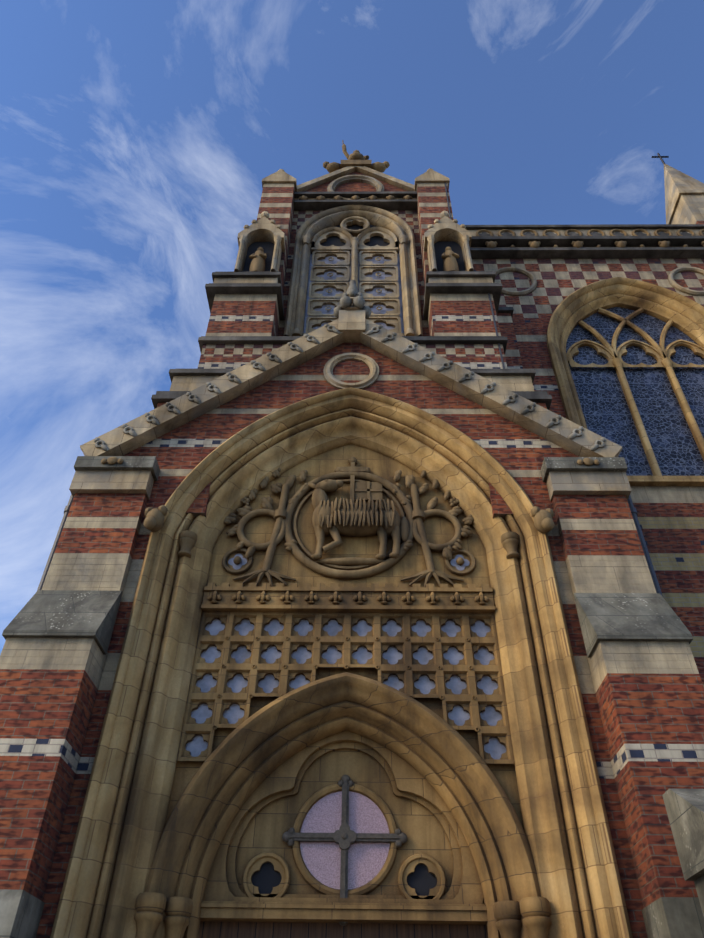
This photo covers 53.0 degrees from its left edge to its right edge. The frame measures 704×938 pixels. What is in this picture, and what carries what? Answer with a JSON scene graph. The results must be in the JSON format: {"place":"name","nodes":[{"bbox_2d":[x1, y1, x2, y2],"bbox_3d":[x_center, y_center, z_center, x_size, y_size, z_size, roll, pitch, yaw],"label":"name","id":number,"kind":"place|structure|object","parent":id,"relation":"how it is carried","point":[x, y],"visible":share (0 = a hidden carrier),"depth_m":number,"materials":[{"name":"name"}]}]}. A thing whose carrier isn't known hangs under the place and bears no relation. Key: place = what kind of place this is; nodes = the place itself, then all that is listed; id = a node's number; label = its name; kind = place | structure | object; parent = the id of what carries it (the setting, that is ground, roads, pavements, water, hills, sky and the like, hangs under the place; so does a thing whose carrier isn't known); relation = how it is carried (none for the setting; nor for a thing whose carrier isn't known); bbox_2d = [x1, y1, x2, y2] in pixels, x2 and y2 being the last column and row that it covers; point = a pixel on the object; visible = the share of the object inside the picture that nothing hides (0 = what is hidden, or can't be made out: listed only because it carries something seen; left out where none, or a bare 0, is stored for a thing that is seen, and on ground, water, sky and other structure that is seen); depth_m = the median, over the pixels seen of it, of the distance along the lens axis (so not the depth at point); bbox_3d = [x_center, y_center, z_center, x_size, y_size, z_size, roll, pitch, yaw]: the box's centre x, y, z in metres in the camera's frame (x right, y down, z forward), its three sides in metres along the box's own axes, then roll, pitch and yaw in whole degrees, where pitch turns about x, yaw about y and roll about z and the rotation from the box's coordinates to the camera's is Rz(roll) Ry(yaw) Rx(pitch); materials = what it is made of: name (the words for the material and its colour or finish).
{"place":"outdoors","nodes":[
{"label":"outdoors","id":0,"kind":"place"},
{"bbox_2d":[36,343,647,937],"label":"porch front wall","id":1,"kind":"structure","parent":0,"point":[518,453],"depth_m":8.97,"materials":[{"name":"red brick"}]},
{"bbox_2d":[50,387,632,937],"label":"porch arch mouldings","id":2,"kind":"object","parent":1,"relation":"attached to","point":[128,797],"visible":0.92,"depth_m":7.19,"materials":[{"name":"beige stone"}]},
{"bbox_2d":[143,505,553,558],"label":"column capitals","id":3,"kind":"object","parent":2,"relation":"attached to","point":[154,521],"visible":0.98,"depth_m":8.19,"materials":[{"name":"beige stone"}]},
{"bbox_2d":[80,295,621,456],"bbox_3d":[-0.011,-1.456,10.041,6.884,3.770,0.390,0,-41,1],"label":"gable coping","id":4,"kind":"object","parent":1,"relation":"on","point":[351,324],"visible":0.69,"depth_m":9.67,"materials":[{"name":"beige stone"}]},
{"bbox_2d":[94,280,605,450],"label":"gable ornaments","id":5,"kind":"object","parent":4,"relation":"on","point":[358,300],"visible":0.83,"depth_m":9.78},
{"bbox_2d":[134,892,551,937],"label":"doorway colonnettes","id":6,"kind":"object","parent":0,"point":[534,912],"visible":0.94,"depth_m":5.96,"materials":[{"name":"beige stone"}]},
{"bbox_2d":[166,667,523,829],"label":"stone panels","id":7,"kind":"object","parent":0,"point":[504,774],"visible":0.02,"depth_m":7.05,"materials":[{"name":"beige stone"}]},
{"bbox_2d":[176,612,514,763],"bbox_3d":[-0.058,2.282,7.467,3.313,1.683,0.098,0,-41,1],"label":"stone lattice","id":8,"kind":"object","parent":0,"point":[439,670],"visible":0.92,"depth_m":7.61,"materials":[{"name":"beige stone"}]},
{"bbox_2d":[186,619,506,758],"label":"window panes","id":9,"kind":"structure","parent":8,"relation":"in","point":[424,684],"depth_m":7.70,"materials":[{"name":"blue glass"}]},
{"bbox_2d":[201,583,494,612],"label":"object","id":10,"kind":"object","parent":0,"point":[348,597],"visible":1,"depth_m":8.03,"materials":[{"name":"beige stone"}]},
{"bbox_2d":[207,444,490,587],"bbox_3d":[-0.031,0.495,8.994,3.672,2.417,0.001,0,-41,1],"label":"tympanum","id":11,"kind":"object","parent":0,"point":[410,562],"visible":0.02,"depth_m":8.66,"materials":[{"name":"beige stone"}]},
{"bbox_2d":[222,457,475,586],"bbox_3d":[-0.034,0.597,8.825,3.200,2.039,0.170,0,-41,1],"label":"relief carving","id":12,"kind":"object","parent":11,"relation":"attached to","point":[371,486],"visible":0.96,"depth_m":8.67},
{"bbox_2d":[228,554,469,570],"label":"tympanum roundel petals","id":13,"kind":"object","parent":11,"relation":"attached to","point":[452,562],"visible":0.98,"depth_m":8.44,"materials":[{"name":"beige stone"}]},
{"bbox_2d":[308,479,408,559],"bbox_3d":[0.070,0.627,8.780,1.282,1.210,0.345,0,-41,1],"label":"lamb sculpture","id":14,"kind":"object","parent":11,"relation":"attached to","point":[336,519],"visible":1,"depth_m":8.61,"materials":[{"name":"beige stone"}]},
{"bbox_2d":[0,493,703,907],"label":"buttresses","id":15,"kind":"structure","parent":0,"point":[650,699],"depth_m":6.47,"materials":[{"name":"red brick"}]},
{"bbox_2d":[69,470,631,500],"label":"buttress caps","id":16,"kind":"object","parent":15,"relation":"on","point":[557,482],"visible":0.86,"depth_m":8.48,"materials":[{"name":"beige stone"}]},
{"bbox_2d":[101,457,599,464],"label":"carved ornaments","id":17,"kind":"object","parent":16,"relation":"on","point":[585,461],"visible":0.98,"depth_m":8.56},
{"bbox_2d":[197,210,506,368],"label":"tower wall","id":18,"kind":"structure","parent":0,"point":[236,356],"depth_m":11.01,"materials":[{"name":"red brick"}]},
{"bbox_2d":[0,0,703,654],"label":"sky","id":19,"kind":"structure","parent":0,"point":[139,139],"materials":[{"name":"blue"}]},
{"bbox_2d":[284,205,422,335],"bbox_3d":[0.047,-3.857,13.465,2.360,4.402,0.310,0,-41,1],"label":"window tracery","id":20,"kind":"object","parent":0,"point":[390,228],"visible":0.9,"depth_m":13.50,"materials":[{"name":"beige stone"}]},
{"bbox_2d":[303,254,403,333],"bbox_3d":[0.039,-3.207,13.064,1.760,2.795,0.030,0,-41,1],"label":"tower window panel backing","id":21,"kind":"object","parent":20,"relation":"in","point":[334,292],"visible":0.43,"depth_m":13.16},
{"bbox_2d":[303,171,406,191],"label":"gable wall","id":22,"kind":"structure","parent":0,"point":[353,187],"depth_m":15.45,"materials":[{"name":"red brick"}]},
{"bbox_2d":[297,166,413,199],"bbox_3d":[0.093,-5.543,16.262,2.680,1.770,2.263,0,-41,1],"label":"gable coping","id":23,"kind":"object","parent":22,"relation":"on","point":[339,177],"visible":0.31,"depth_m":15.53,"materials":[{"name":"beige stone"}]},
{"bbox_2d":[323,140,389,172],"bbox_3d":[0.108,-7.187,16.681,1.523,1.551,0.810,0,-41,1],"label":"tower crowning statue","id":24,"kind":"object","parent":23,"relation":"on","point":[356,158],"visible":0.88,"depth_m":15.98,"materials":[{"name":"beige stone"}]},
{"bbox_2d":[311,224,398,253],"bbox_3d":[0.064,-4.748,14.453,1.760,1.355,0.025,0,-41,1],"label":"window glass","id":25,"kind":"object","parent":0,"point":[374,240],"depth_m":14.32,"materials":[{"name":"glass"}]},
{"bbox_2d":[299,195,411,199],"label":"corbels","id":26,"kind":"object","parent":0,"point":[354,197],"visible":0.77,"depth_m":14.84,"materials":[{"name":"beige stone"}]},
{"bbox_2d":[472,258,703,686],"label":"chapel wall","id":27,"kind":"structure","parent":0,"point":[671,520],"depth_m":13.10,"materials":[{"name":"red brick"}]},
{"bbox_2d":[465,224,703,258],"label":"cornice","id":28,"kind":"structure","parent":27,"relation":"attached to","point":[589,249],"depth_m":15.59,"materials":[{"name":"stone"}]},
{"bbox_2d":[468,229,703,247],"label":"parapet frieze","id":29,"kind":"object","parent":28,"relation":"attached to","point":[606,231],"depth_m":15.93,"materials":[{"name":"grey stone"}]},
{"bbox_2d":[476,229,703,247],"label":"corbels","id":30,"kind":"object","parent":28,"relation":"attached to","point":[536,244],"visible":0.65,"depth_m":15.81,"materials":[{"name":"grey stone"}]},
{"bbox_2d":[494,266,703,295],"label":"roundels","id":31,"kind":"object","parent":27,"relation":"attached to","point":[672,282],"visible":0.38,"depth_m":14.95,"materials":[{"name":"beige stone"}]},
{"bbox_2d":[547,277,703,485],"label":"window frame","id":32,"kind":"object","parent":27,"relation":"in","point":[680,312],"visible":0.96,"depth_m":14.01,"materials":[{"name":"beige stone"}]},
{"bbox_2d":[566,307,703,475],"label":"window glass","id":33,"kind":"object","parent":32,"relation":"in","point":[605,407],"visible":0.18,"depth_m":13.12,"materials":[{"name":"blue glass"}]},
{"bbox_2d":[664,164,703,223],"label":"spire","id":34,"kind":"structure","parent":27,"relation":"on","point":[684,198],"depth_m":19.05,"materials":[{"name":"beige stone"}]},
{"bbox_2d":[651,153,668,164],"bbox_3d":[9.329,-9.354,21.279,0.500,0.700,0.052,0,-41,1],"label":"cross","id":35,"kind":"object","parent":34,"relation":"on","point":[660,157],"visible":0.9,"depth_m":21.34,"materials":[{"name":"black metal"}]},
{"bbox_2d":[662,789,703,915],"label":"stone block","id":36,"kind":"structure","parent":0,"point":[685,810],"depth_m":4.75,"materials":[{"name":"grey stone"}]},
{"label":"ground","id":37,"kind":"structure","parent":0,"visible":0},
{"bbox_2d":[146,672,540,937],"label":"doorway arch mouldings","id":38,"kind":"object","parent":37,"relation":"on","point":[250,754],"visible":0.92,"depth_m":6.86,"materials":[{"name":"beige stone"}]},
{"bbox_2d":[198,921,487,937],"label":"porch door leaves","id":39,"kind":"object","parent":38,"relation":"in","point":[210,929],"depth_m":6.39,"materials":[{"name":"brown wood"}]},
{"bbox_2d":[199,731,487,924],"bbox_3d":[-0.069,3.435,6.935,2.816,1.724,0.220,0,-41,1],"label":"tympanum","id":40,"kind":"object","parent":38,"relation":"in","point":[397,790],"visible":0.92,"depth_m":6.77,"materials":[{"name":"beige stone"}]},
{"bbox_2d":[251,862,436,895],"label":"quatrefoil windows","id":41,"kind":"structure","parent":40,"relation":"in","point":[421,879],"depth_m":6.65,"materials":[{"name":"black glass"}]},
{"bbox_2d":[282,775,406,925],"bbox_3d":[-0.071,3.625,6.801,1.220,1.320,0.110,0,-41,1],"label":"cross","id":42,"kind":"object","parent":40,"relation":"attached to","point":[344,837],"visible":0.83,"depth_m":6.83,"materials":[{"name":"grey stone"}]},
{"bbox_2d":[300,791,389,889],"bbox_3d":[-0.070,3.607,6.885,0.940,0.940,0.001,0,-41,1],"label":"doorway granite disc","id":43,"kind":"object","parent":40,"relation":"in","point":[322,861],"depth_m":6.84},
{"bbox_2d":[37,494,662,596],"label":"drainpipes","id":44,"kind":"object","parent":37,"relation":"on","point":[633,510],"visible":0.19,"depth_m":8.20,"materials":[{"name":"grey metal"}]},
{"bbox_2d":[0,456,703,937],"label":"buttress caps","id":45,"kind":"object","parent":37,"relation":"on","point":[600,616],"visible":0.75,"depth_m":7.02,"materials":[{"name":"grey stone"}]},
{"bbox_2d":[497,313,522,368],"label":"buttress","id":46,"kind":"structure","parent":37,"relation":"on","point":[512,352],"depth_m":12.98,"materials":[{"name":"brick"}]},
{"bbox_2d":[498,307,513,316],"bbox_3d":[2.726,-3.041,13.850,0.750,0.450,0.520,0,-41,1],"label":"chapel buttress cap","id":47,"kind":"object","parent":46,"relation":"on","point":[505,309],"visible":0.11,"depth_m":13.53,"materials":[{"name":"grey stone"}]},
{"bbox_3d":[-0.054,3.958,8.040,4.800,8.000,2.030,0,-41,1],"label":"porch","id":48,"kind":"object","parent":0,"visible":0},
{"bbox_2d":[157,183,546,518],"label":"buttresses","id":49,"kind":"structure","parent":48,"relation":"on","point":[258,314],"depth_m":11.74,"materials":[{"name":"red brick"}]},
{"bbox_2d":[151,191,551,409],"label":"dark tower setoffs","id":50,"kind":"object","parent":49,"relation":"on","point":[493,289],"visible":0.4,"depth_m":11.91,"materials":[{"name":"stone"}]},
{"bbox_2d":[170,198,533,390],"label":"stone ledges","id":51,"kind":"object","parent":50,"relation":"on","point":[510,383],"visible":0.12,"depth_m":10.25,"materials":[{"name":"stone"}]},
{"bbox_2d":[234,211,473,271],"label":"niche canopies","id":52,"kind":"object","parent":49,"relation":"attached to","point":[443,228],"visible":0.98,"depth_m":13.13,"materials":[{"name":"beige stone"}]},
{"bbox_2d":[243,241,464,271],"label":"niches","id":53,"kind":"object","parent":52,"relation":"in","point":[439,247],"visible":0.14,"depth_m":13.10,"materials":[{"name":"stone"}]},
{"bbox_2d":[249,247,458,270],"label":"statues","id":54,"kind":"object","parent":52,"relation":"in","point":[449,256],"visible":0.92,"depth_m":12.59,"materials":[{"name":"beige stone"}]},
{"bbox_2d":[262,168,449,191],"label":"pinnacle caps","id":55,"kind":"object","parent":49,"relation":"on","point":[430,175],"visible":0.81,"depth_m":15.00,"materials":[{"name":"beige stone"}]}
]}

